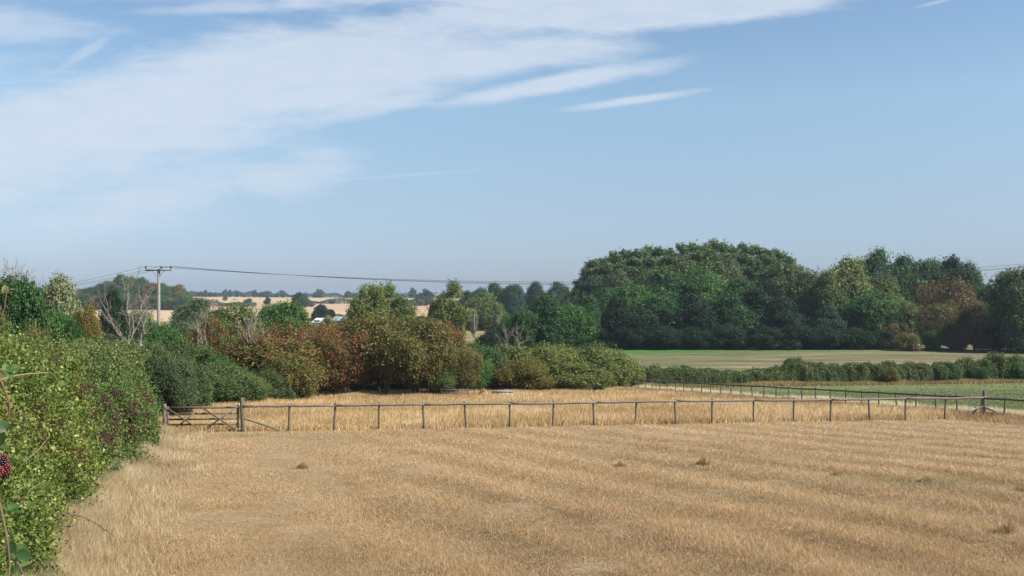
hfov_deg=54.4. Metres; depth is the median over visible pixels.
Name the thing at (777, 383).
hedge foot grass
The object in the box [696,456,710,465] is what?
grass tussock
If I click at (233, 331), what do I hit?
hawthorn bush
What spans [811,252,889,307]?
broadleaf tree
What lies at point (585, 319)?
broadleaf tree
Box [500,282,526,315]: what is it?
oak tree
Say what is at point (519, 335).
dead tree
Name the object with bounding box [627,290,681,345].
broadleaf tree
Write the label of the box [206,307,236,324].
broadleaf tree
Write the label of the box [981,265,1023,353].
broadleaf tree
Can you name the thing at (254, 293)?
skyline tree
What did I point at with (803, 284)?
broadleaf tree
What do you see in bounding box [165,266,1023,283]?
power cable
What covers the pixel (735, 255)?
poplar tree
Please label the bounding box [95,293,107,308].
broadleaf bush
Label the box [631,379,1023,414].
wooden fence
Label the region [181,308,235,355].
hawthorn bush
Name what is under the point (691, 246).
poplar tree
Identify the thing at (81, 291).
broadleaf tree
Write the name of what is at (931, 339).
field edge bush
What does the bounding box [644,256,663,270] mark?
poplar tree
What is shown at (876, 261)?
broadleaf tree
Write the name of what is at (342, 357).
hawthorn bush
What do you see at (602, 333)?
understorey bush
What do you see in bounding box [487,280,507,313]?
oak tree
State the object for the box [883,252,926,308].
broadleaf tree
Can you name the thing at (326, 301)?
hedgerow
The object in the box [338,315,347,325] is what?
willow bush
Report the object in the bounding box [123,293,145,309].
broadleaf bush
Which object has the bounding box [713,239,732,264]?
poplar tree
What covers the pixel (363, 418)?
tall grass
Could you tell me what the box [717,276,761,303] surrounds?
broadleaf tree
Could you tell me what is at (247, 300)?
hill tree
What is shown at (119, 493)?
verge grass
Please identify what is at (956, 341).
field edge bush
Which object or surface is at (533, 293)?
oak tree
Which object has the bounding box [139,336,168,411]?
broadleaf bush
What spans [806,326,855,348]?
understorey bush
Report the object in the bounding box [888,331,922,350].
field edge bush
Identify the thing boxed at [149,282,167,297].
broadleaf tree
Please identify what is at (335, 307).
tan field
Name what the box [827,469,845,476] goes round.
grass tussock
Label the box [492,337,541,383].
sallow bush
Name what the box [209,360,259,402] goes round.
blackthorn bush
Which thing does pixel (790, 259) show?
poplar tree
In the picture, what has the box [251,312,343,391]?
hawthorn bush
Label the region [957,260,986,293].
broadleaf tree
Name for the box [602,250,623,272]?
poplar tree
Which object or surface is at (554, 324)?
broadleaf tree
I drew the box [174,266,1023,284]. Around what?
power cable
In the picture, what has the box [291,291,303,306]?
hill tree
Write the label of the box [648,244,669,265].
poplar tree
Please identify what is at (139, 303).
broadleaf bush
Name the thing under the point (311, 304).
hill tree
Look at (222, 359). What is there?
blackthorn bush
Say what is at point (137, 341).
broadleaf bush
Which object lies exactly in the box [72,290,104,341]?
broadleaf bush
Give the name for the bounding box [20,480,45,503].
bramble
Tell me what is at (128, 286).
broadleaf tree
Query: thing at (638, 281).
power cable
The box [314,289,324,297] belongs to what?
skyline tree
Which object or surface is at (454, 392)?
rail hurdle
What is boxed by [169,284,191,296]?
broadleaf tree
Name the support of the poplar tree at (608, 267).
on the rough ground at (478, 333)
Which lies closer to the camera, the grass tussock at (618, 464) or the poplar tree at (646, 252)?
the grass tussock at (618, 464)
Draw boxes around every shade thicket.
[317,383,349,391]
[350,376,381,391]
[374,377,415,390]
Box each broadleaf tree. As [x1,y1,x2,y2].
[0,268,58,343]
[0,305,15,337]
[73,288,83,295]
[84,282,103,296]
[98,280,118,294]
[110,273,126,293]
[118,275,138,308]
[131,276,150,297]
[138,282,161,296]
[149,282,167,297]
[160,285,174,297]
[168,295,213,336]
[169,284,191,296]
[180,290,195,298]
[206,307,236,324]
[258,299,311,338]
[310,304,328,319]
[382,279,422,323]
[427,298,434,321]
[485,306,508,329]
[495,312,511,344]
[505,309,544,349]
[521,292,582,348]
[560,301,599,349]
[570,273,607,304]
[579,294,605,339]
[589,284,613,311]
[595,267,634,292]
[600,295,633,348]
[604,283,652,309]
[617,305,661,348]
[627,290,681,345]
[636,264,696,298]
[636,267,657,284]
[660,291,719,347]
[666,257,699,294]
[676,266,728,300]
[679,256,737,287]
[706,293,764,347]
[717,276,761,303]
[720,250,745,280]
[726,286,777,346]
[747,259,804,311]
[761,293,810,346]
[783,266,820,321]
[801,268,850,345]
[809,304,849,347]
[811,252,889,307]
[841,287,903,331]
[861,246,900,284]
[869,271,913,301]
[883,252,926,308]
[897,299,918,332]
[899,308,928,343]
[912,255,950,316]
[921,252,971,310]
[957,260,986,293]
[968,285,992,305]
[969,300,989,340]
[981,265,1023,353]
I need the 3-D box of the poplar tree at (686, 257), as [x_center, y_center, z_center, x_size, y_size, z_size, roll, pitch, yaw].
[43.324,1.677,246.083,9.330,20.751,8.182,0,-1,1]
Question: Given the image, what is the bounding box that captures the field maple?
[460,291,504,330]
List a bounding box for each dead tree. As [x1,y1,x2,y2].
[0,254,33,281]
[93,262,159,343]
[120,287,156,348]
[190,303,216,346]
[230,303,272,370]
[495,326,513,343]
[511,325,532,347]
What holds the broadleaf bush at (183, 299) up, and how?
on the tan field at (335, 307)
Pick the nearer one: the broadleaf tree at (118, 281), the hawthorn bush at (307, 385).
the hawthorn bush at (307, 385)
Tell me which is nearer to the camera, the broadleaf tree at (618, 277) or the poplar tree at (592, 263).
the broadleaf tree at (618, 277)
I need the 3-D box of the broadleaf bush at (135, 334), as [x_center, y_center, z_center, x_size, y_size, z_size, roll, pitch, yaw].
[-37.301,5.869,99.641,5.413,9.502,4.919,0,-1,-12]
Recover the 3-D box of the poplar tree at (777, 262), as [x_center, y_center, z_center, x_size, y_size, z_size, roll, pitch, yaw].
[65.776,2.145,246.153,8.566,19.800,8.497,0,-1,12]
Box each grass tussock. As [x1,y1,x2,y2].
[292,461,308,468]
[611,460,627,466]
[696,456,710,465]
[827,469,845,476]
[914,475,932,481]
[992,517,1017,534]
[1004,484,1023,491]
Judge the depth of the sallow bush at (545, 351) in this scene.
96.89 m
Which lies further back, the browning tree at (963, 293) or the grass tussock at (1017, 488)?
the browning tree at (963, 293)
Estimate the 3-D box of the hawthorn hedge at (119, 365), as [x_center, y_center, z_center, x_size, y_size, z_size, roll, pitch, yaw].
[-13.885,3.563,33.432,4.718,5.187,20.895,0,-1,-17]
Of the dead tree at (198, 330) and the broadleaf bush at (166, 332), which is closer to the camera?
the dead tree at (198, 330)
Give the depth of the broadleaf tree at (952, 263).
224.38 m
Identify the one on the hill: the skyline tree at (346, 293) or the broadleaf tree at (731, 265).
the skyline tree at (346, 293)
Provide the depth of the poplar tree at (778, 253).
265.79 m
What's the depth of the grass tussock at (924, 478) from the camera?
25.58 m
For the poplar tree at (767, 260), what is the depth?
244.80 m
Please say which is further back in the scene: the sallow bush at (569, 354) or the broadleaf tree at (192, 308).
the broadleaf tree at (192, 308)
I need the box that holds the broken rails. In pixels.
[912,344,924,351]
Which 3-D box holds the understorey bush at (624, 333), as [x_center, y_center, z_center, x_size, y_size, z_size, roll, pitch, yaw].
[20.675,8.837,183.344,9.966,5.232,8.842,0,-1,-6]
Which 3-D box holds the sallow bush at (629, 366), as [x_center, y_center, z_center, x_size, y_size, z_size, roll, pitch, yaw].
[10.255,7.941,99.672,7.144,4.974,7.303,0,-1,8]
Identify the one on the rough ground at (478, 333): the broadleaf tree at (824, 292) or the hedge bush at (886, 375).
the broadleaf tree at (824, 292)
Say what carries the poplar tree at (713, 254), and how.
on the rough ground at (478, 333)
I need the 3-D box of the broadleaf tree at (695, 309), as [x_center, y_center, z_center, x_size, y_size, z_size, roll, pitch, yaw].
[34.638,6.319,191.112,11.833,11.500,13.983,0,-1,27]
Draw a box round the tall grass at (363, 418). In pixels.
[159,387,976,431]
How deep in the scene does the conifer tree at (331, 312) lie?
379.08 m
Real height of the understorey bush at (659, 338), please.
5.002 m
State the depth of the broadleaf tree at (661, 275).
206.11 m
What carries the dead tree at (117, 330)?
on the dry pasture
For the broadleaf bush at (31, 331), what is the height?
5.223 m
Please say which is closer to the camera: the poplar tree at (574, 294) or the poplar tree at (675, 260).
the poplar tree at (675, 260)
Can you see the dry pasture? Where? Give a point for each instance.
(238, 516)
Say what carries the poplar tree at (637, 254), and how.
on the rough ground at (478, 333)
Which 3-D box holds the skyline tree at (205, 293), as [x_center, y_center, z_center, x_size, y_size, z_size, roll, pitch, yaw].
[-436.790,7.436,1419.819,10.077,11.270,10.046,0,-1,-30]
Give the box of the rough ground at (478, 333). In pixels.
[99,321,971,347]
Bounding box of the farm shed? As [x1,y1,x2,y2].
[312,318,323,327]
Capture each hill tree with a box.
[222,292,227,300]
[243,298,251,303]
[263,296,270,304]
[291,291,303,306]
[298,295,310,306]
[308,300,315,306]
[413,297,425,305]
[418,288,433,305]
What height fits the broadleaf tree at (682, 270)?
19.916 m
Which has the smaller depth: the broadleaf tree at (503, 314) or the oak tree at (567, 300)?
the broadleaf tree at (503, 314)
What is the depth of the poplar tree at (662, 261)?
245.50 m
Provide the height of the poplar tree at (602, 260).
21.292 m
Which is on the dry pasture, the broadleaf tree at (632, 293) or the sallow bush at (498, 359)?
the sallow bush at (498, 359)
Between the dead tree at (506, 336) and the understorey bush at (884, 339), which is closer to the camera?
the dead tree at (506, 336)
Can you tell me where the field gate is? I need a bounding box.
[167,405,240,430]
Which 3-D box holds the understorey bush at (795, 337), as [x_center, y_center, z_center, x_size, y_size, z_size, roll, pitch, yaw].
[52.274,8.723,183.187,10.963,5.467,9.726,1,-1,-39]
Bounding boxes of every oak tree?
[456,291,471,303]
[465,287,493,301]
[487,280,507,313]
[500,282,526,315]
[523,280,545,310]
[545,279,570,310]
[562,286,576,306]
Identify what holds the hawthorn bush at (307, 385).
on the dry pasture
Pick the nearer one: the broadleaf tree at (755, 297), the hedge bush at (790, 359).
the hedge bush at (790, 359)
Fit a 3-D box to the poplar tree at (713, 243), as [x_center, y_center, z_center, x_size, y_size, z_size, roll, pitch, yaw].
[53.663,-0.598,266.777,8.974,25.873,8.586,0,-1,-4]
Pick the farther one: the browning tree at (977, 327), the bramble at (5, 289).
the browning tree at (977, 327)
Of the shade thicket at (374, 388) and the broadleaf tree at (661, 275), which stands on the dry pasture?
the shade thicket at (374, 388)
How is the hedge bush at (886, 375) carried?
on the crop field at (737, 359)
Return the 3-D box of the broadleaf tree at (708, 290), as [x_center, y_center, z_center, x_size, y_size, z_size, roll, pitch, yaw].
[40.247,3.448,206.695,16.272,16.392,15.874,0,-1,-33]
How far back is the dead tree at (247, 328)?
73.93 m
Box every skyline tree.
[203,289,208,296]
[251,290,257,296]
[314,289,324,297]
[344,291,351,297]
[408,287,416,297]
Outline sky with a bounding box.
[0,0,1023,296]
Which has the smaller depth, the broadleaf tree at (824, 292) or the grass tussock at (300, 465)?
the grass tussock at (300, 465)
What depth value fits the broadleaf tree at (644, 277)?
222.63 m
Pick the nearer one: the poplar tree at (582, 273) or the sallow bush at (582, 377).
the sallow bush at (582, 377)
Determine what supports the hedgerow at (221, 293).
on the hill
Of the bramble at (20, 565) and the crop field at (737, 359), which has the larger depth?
the crop field at (737, 359)
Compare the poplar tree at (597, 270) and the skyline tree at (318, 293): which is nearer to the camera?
the poplar tree at (597, 270)
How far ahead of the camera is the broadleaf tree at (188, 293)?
699.33 m
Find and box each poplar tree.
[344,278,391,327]
[426,277,472,333]
[568,279,585,304]
[576,267,589,280]
[580,257,601,288]
[583,266,605,283]
[595,255,612,266]
[598,260,617,284]
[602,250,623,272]
[609,262,627,273]
[618,247,631,263]
[619,256,640,285]
[626,248,643,267]
[634,255,653,282]
[640,244,658,259]
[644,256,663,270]
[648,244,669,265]
[654,254,673,272]
[664,247,677,256]
[667,255,680,267]
[669,242,690,266]
[680,254,698,263]
[684,239,700,259]
[689,241,711,259]
[691,250,706,264]
[702,246,719,261]
[706,237,718,250]
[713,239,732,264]
[713,252,731,265]
[723,252,743,276]
[727,245,740,254]
[737,241,754,263]
[737,250,754,282]
[743,257,763,280]
[748,242,763,257]
[755,247,775,260]
[755,253,777,277]
[768,257,785,266]
[772,247,787,260]
[778,253,799,268]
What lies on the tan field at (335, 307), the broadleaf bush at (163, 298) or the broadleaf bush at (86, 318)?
the broadleaf bush at (163, 298)
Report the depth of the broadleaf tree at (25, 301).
47.34 m
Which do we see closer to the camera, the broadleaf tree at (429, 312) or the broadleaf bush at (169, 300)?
the broadleaf tree at (429, 312)
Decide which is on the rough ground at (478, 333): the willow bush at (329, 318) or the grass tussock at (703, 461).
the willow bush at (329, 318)
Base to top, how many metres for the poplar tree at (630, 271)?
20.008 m
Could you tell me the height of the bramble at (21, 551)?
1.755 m
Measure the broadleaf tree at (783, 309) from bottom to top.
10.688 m
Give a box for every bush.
[14,318,51,395]
[45,304,76,342]
[56,312,87,342]
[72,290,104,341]
[75,293,91,309]
[85,295,105,309]
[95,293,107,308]
[117,306,156,342]
[120,295,129,308]
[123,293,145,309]
[129,329,146,349]
[131,297,153,309]
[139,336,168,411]
[144,319,184,348]
[146,294,170,309]
[149,346,199,416]
[160,314,198,335]
[161,297,180,309]
[165,336,216,405]
[169,293,192,309]
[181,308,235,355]
[198,349,248,379]
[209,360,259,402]
[212,325,335,397]
[218,334,240,353]
[223,321,276,339]
[228,371,273,402]
[249,349,326,399]
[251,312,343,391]
[254,365,300,400]
[255,301,273,330]
[293,325,379,395]
[316,312,392,392]
[320,314,335,327]
[330,302,455,393]
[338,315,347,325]
[381,325,463,393]
[397,311,418,325]
[409,311,469,388]
[421,360,458,393]
[425,339,485,391]
[456,339,494,390]
[472,329,504,350]
[487,345,510,389]
[488,356,556,390]
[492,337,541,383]
[516,337,568,388]
[541,339,588,388]
[547,358,620,389]
[567,338,623,388]
[582,324,618,348]
[597,346,650,386]
[604,326,649,349]
[618,361,645,386]
[643,323,685,348]
[672,325,715,349]
[705,323,752,349]
[743,324,786,349]
[769,323,821,349]
[782,354,812,381]
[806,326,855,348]
[831,327,879,349]
[865,328,897,349]
[876,364,902,381]
[881,322,906,348]
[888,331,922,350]
[919,329,945,350]
[936,361,961,379]
[942,330,968,350]
[963,362,991,379]
[969,332,993,350]
[982,326,1023,350]
[996,356,1023,378]
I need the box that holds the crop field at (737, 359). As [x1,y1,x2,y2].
[528,348,1023,383]
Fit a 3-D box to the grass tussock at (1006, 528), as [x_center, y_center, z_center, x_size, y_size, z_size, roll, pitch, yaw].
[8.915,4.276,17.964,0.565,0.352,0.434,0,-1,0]
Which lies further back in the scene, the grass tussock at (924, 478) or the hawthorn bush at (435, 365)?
the hawthorn bush at (435, 365)
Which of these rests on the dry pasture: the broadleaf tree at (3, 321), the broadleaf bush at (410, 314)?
the broadleaf tree at (3, 321)
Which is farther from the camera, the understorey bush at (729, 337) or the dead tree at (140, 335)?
the understorey bush at (729, 337)
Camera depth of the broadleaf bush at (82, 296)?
670.50 m
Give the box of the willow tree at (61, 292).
[42,270,104,337]
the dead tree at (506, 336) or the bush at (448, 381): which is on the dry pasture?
the bush at (448, 381)
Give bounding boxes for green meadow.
[677,384,1023,409]
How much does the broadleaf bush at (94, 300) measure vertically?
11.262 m
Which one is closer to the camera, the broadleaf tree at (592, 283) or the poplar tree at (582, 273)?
the broadleaf tree at (592, 283)
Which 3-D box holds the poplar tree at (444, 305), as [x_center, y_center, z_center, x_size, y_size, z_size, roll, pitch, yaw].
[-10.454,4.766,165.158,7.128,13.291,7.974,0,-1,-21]
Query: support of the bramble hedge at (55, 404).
on the dry pasture
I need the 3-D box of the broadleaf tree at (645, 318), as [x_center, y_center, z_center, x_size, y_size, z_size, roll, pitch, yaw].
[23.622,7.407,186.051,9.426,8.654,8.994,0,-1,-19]
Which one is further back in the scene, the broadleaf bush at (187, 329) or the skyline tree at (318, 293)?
the skyline tree at (318, 293)
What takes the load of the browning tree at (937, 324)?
on the crop field at (737, 359)
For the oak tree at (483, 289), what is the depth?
422.64 m
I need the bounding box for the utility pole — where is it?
[145,266,171,323]
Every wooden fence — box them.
[240,390,985,431]
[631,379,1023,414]
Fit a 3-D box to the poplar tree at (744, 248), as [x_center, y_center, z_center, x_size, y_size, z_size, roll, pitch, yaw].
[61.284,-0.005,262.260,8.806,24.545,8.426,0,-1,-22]
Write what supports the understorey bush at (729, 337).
on the crop field at (737, 359)
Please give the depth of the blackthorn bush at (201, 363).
60.61 m
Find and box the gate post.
[162,404,166,424]
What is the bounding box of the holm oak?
[95,285,129,341]
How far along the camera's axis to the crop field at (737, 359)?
160.59 m
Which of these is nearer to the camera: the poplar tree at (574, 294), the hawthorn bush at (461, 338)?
the hawthorn bush at (461, 338)
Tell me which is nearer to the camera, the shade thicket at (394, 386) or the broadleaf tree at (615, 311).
the shade thicket at (394, 386)
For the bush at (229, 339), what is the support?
on the dry pasture
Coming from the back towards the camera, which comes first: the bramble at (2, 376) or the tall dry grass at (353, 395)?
the tall dry grass at (353, 395)
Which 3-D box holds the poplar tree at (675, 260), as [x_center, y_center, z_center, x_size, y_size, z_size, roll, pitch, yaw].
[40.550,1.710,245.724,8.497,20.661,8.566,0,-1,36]
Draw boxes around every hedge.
[0,323,124,575]
[2,327,171,477]
[640,359,818,383]
[815,350,1023,381]
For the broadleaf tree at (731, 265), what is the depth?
226.89 m
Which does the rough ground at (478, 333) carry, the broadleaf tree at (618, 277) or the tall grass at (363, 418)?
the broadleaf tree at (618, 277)
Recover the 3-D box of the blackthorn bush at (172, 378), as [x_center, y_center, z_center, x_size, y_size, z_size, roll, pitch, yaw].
[-17.814,5.009,51.743,3.100,4.004,2.750,0,-1,-30]
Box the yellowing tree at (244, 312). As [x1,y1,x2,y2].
[204,299,267,332]
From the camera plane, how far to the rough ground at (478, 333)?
253.10 m
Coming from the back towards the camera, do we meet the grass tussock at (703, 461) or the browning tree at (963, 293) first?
the browning tree at (963, 293)
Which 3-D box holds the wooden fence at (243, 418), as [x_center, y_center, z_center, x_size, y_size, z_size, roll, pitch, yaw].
[6.683,5.986,48.097,38.281,2.331,0.244,0,-1,-15]
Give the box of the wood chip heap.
[478,388,489,394]
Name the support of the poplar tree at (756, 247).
on the rough ground at (478, 333)
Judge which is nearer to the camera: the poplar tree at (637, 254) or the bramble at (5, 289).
the bramble at (5, 289)
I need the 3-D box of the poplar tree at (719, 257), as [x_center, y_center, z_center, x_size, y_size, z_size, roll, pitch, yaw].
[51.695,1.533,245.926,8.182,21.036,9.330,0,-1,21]
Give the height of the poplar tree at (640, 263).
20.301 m
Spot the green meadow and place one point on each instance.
(914, 391)
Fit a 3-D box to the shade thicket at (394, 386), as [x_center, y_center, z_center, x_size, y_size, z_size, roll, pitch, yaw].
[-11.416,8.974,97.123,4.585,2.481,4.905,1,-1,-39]
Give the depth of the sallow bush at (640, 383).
100.23 m
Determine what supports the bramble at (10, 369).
on the dry pasture
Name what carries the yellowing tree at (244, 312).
on the dry pasture
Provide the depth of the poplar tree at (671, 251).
266.08 m
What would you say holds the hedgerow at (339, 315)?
on the stubble field at (164, 315)
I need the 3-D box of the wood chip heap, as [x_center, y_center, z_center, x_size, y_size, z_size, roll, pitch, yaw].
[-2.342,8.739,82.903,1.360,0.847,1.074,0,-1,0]
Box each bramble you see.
[0,285,12,319]
[0,363,18,429]
[0,372,48,379]
[0,420,31,575]
[0,542,30,575]
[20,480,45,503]
[23,435,49,463]
[36,514,116,538]
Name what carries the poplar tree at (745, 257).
on the rough ground at (478, 333)
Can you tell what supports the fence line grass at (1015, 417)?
on the dry pasture
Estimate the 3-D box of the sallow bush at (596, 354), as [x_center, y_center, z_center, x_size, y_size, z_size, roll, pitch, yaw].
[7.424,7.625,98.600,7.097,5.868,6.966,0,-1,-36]
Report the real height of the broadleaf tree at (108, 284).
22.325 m
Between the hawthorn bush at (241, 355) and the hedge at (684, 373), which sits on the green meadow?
the hedge at (684, 373)
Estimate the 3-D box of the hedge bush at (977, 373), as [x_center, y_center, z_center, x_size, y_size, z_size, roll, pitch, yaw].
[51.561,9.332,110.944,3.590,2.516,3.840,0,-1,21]
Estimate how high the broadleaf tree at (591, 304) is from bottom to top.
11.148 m
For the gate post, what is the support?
on the dry pasture
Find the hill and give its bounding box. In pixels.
[191,296,525,302]
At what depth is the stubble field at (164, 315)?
563.56 m
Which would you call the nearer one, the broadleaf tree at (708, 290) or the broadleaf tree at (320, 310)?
the broadleaf tree at (708, 290)
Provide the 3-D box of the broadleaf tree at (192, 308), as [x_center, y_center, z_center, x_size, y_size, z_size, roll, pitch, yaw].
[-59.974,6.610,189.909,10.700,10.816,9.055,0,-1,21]
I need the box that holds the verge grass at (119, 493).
[2,416,220,575]
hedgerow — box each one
[189,290,307,296]
[208,298,256,306]
[305,292,461,297]
[308,314,426,320]
[311,298,352,303]
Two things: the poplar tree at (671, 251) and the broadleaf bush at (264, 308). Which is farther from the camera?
the poplar tree at (671, 251)
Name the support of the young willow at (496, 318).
on the rough ground at (478, 333)
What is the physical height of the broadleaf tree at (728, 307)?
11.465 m
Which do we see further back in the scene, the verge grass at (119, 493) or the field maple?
the field maple
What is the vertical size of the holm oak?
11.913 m
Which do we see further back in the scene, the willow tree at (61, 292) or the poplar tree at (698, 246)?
the poplar tree at (698, 246)
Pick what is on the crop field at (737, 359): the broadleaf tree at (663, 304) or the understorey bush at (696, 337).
the understorey bush at (696, 337)
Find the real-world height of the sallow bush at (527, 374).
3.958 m
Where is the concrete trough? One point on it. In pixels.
(499, 392)
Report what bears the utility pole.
on the dry pasture
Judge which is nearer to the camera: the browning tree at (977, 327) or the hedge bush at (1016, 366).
the hedge bush at (1016, 366)
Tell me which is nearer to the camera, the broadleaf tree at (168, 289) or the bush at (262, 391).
the bush at (262, 391)
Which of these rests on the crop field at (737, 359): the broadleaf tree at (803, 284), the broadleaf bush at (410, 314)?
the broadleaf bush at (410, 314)
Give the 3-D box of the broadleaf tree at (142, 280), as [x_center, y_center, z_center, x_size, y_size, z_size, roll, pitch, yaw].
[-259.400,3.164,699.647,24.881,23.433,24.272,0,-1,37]
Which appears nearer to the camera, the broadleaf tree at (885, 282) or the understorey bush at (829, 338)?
the understorey bush at (829, 338)
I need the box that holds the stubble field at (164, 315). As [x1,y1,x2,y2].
[72,311,427,320]
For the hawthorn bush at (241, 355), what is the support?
on the dry pasture
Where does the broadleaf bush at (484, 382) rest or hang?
on the dry pasture
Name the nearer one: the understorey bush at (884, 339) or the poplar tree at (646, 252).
the understorey bush at (884, 339)
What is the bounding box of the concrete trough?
[492,391,513,394]
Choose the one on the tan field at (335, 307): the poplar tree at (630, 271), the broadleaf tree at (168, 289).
the broadleaf tree at (168, 289)
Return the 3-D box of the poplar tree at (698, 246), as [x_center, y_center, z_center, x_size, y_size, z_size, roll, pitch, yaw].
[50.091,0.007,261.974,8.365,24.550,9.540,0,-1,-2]
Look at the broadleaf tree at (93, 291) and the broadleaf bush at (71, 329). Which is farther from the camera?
the broadleaf tree at (93, 291)
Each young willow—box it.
[468,308,477,334]
[492,309,501,329]
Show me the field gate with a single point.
(205, 408)
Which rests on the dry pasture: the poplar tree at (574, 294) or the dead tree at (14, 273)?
the dead tree at (14, 273)
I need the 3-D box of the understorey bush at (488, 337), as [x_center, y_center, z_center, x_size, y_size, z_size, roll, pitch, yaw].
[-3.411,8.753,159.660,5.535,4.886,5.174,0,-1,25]
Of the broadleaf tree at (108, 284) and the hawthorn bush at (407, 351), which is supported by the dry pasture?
the hawthorn bush at (407, 351)
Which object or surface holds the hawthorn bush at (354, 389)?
on the dry pasture
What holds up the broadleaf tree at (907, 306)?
on the rough ground at (478, 333)
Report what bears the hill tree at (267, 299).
on the tan field at (335, 307)
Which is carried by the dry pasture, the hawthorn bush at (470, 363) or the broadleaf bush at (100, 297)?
the hawthorn bush at (470, 363)
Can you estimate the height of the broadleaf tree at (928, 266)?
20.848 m
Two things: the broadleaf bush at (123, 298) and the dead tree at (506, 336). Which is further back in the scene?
the broadleaf bush at (123, 298)
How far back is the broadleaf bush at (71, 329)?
53.81 m
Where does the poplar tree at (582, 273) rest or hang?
on the rough ground at (478, 333)
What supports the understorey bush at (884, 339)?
on the crop field at (737, 359)
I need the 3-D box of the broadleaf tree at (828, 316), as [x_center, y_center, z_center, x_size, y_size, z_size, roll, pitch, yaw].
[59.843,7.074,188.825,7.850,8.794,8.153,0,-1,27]
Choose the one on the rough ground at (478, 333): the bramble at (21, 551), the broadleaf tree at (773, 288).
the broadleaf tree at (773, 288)
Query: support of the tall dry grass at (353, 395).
on the dry pasture
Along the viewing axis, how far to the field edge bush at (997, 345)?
176.59 m
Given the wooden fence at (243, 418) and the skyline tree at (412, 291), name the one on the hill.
the skyline tree at (412, 291)
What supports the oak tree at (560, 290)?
on the rough ground at (478, 333)
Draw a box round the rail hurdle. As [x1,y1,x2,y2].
[440,388,468,394]
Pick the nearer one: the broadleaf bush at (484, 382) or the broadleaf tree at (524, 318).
the broadleaf bush at (484, 382)
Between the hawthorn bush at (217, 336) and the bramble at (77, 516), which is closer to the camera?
the bramble at (77, 516)
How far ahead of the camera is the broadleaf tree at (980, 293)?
213.90 m
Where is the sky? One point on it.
(428, 141)
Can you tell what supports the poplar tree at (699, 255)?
on the rough ground at (478, 333)
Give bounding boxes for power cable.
[150,264,1018,281]
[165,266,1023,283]
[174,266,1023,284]
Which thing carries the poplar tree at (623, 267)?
on the rough ground at (478, 333)
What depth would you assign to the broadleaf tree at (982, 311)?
203.65 m
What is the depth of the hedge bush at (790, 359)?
108.14 m
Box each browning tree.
[909,272,982,344]
[912,297,963,347]
[949,299,996,350]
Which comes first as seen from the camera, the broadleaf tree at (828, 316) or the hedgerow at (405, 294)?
the broadleaf tree at (828, 316)
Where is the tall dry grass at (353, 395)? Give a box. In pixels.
[213,385,644,405]
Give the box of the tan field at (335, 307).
[74,303,429,311]
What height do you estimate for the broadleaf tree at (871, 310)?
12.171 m
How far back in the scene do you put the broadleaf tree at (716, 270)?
223.69 m
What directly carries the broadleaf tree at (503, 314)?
on the rough ground at (478, 333)
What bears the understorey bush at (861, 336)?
on the crop field at (737, 359)
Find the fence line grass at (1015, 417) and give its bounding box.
[630,384,1023,425]
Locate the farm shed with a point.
(316, 320)
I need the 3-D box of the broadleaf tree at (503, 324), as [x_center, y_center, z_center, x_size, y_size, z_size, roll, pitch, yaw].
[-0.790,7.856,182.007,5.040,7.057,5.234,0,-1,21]
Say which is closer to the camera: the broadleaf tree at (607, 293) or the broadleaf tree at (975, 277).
the broadleaf tree at (607, 293)
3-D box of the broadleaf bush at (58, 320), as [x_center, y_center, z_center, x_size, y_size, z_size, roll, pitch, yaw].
[-25.729,4.086,55.820,3.343,6.548,3.577,0,-1,-21]
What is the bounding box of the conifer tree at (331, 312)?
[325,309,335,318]
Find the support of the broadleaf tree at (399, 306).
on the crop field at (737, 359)
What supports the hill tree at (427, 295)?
on the tan field at (335, 307)
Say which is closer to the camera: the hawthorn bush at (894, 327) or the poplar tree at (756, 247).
the hawthorn bush at (894, 327)
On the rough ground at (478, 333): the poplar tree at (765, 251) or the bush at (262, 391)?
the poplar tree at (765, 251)
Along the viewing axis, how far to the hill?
1281.06 m
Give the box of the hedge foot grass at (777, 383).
[643,378,1023,387]
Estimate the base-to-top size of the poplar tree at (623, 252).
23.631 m
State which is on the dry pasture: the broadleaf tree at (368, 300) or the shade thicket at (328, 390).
the shade thicket at (328, 390)
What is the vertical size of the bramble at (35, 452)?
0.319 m
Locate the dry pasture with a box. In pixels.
[0,419,1023,575]
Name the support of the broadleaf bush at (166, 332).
on the dry pasture
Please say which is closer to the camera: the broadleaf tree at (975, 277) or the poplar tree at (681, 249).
the broadleaf tree at (975, 277)
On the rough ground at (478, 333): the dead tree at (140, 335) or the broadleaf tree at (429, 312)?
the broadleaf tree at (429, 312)
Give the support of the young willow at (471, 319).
on the rough ground at (478, 333)
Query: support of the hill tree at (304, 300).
on the tan field at (335, 307)
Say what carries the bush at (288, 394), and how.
on the dry pasture
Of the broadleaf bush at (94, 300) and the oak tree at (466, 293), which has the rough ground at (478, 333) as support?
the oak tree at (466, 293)
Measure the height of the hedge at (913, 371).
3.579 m
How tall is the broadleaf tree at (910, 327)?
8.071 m
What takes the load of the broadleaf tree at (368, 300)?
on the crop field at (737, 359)

